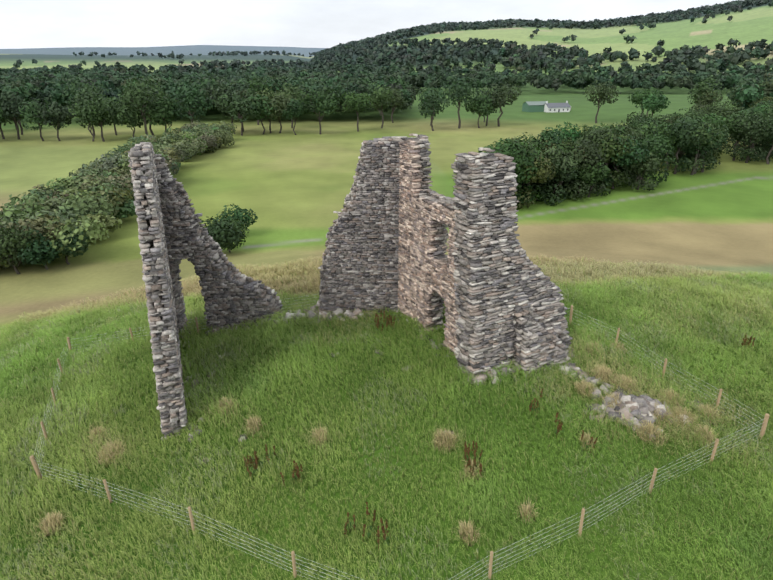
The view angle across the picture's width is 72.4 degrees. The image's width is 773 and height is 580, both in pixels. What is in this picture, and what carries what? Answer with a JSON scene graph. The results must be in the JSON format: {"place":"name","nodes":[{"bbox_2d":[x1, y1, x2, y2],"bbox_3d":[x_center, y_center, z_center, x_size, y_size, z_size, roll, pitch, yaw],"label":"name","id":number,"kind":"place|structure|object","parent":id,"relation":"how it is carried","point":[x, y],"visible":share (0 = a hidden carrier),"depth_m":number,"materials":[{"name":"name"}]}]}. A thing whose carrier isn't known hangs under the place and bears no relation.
{"place":"outdoors","nodes":[
{"label":"outdoors","id":0,"kind":"place"},
{"bbox_2d":[0,0,735,48],"label":"sky","id":1,"kind":"structure","parent":0,"point":[24,24],"materials":[{"name":"white"}]},
{"bbox_2d":[0,0,772,579],"bbox_3d":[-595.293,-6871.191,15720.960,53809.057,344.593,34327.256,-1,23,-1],"label":"terrain","id":2,"kind":"structure","parent":0,"point":[290,188],"depth_m":84.98,"materials":[{"name":"green plant"}]},
{"bbox_2d":[0,120,236,267],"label":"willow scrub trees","id":3,"kind":"object","parent":2,"relation":"on","point":[96,197],"visible":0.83,"depth_m":99.06,"materials":[{"name":"green plant"}]},
{"bbox_2d":[0,205,257,273],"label":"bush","id":4,"kind":"object","parent":2,"relation":"on","point":[227,231],"visible":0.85,"depth_m":77.58,"materials":[{"name":"green plant"}]},
{"bbox_2d":[128,133,572,439],"bbox_3d":[-2.060,-1.048,26.843,24.390,13.316,11.381,-1,23,-1],"label":"castle ruin","id":5,"kind":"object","parent":2,"relation":"on","point":[486,279],"depth_m":27.44,"materials":[{"name":"stone"}]},
{"bbox_2d":[37,339,721,546],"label":"dry tussock grass","id":6,"kind":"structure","parent":2,"relation":"on","point":[51,522],"depth_m":23.26,"materials":[{"name":"beige plant"}]},
{"bbox_2d":[0,252,772,579],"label":"grass knoll blades","id":7,"kind":"object","parent":2,"relation":"on","point":[46,334],"visible":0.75,"depth_m":24.30,"materials":[{"name":"green plant"}]},
{"bbox_2d":[0,60,772,113],"bbox_3d":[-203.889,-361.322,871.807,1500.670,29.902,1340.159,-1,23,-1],"label":"valley trees","id":8,"kind":"object","parent":2,"relation":"on","point":[45,83],"visible":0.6,"depth_m":529.15,"materials":[{"name":"green plant"}]},
{"bbox_2d":[0,73,772,141],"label":"tree row","id":9,"kind":"object","parent":2,"relation":"on","point":[258,103],"visible":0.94,"depth_m":221.90,"materials":[{"name":"green plant"}]},
{"bbox_2d":[16,0,772,73],"bbox_3d":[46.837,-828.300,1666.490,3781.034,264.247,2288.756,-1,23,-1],"label":"hillside trees","id":10,"kind":"object","parent":2,"relation":"on","point":[388,55],"visible":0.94,"depth_m":1248.06,"materials":[{"name":"green plant"}]},
{"bbox_2d":[30,295,769,579],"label":"fence posts","id":11,"kind":"object","parent":2,"relation":"on","point":[491,561],"visible":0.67,"depth_m":21.18,"materials":[{"name":"brown wood"}]},
{"bbox_2d":[181,305,702,462],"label":"rubble stones","id":12,"kind":"object","parent":2,"relation":"on","point":[642,406],"visible":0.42,"depth_m":24.97,"materials":[{"name":"grey stone"}]},
{"bbox_2d":[243,311,754,548],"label":"dock plants","id":13,"kind":"object","parent":2,"relation":"on","point":[532,406],"visible":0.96,"depth_m":21.30,"materials":[{"name":"brown plant"}]},
{"bbox_2d":[522,101,545,111],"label":"barn","id":14,"kind":"structure","parent":2,"relation":"on","point":[533,106],"depth_m":341.34,"materials":[{"name":"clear metal"}]},
{"bbox_2d":[544,101,569,111],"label":"farmhouse","id":15,"kind":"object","parent":2,"relation":"on","point":[556,107],"visible":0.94,"depth_m":340.18,"materials":[{"name":"white paint"}]},
{"bbox_2d":[477,96,772,208],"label":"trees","id":16,"kind":"object","parent":2,"relation":"on","point":[565,162],"visible":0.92,"depth_m":124.56,"materials":[{"name":"green plant"}]}
]}

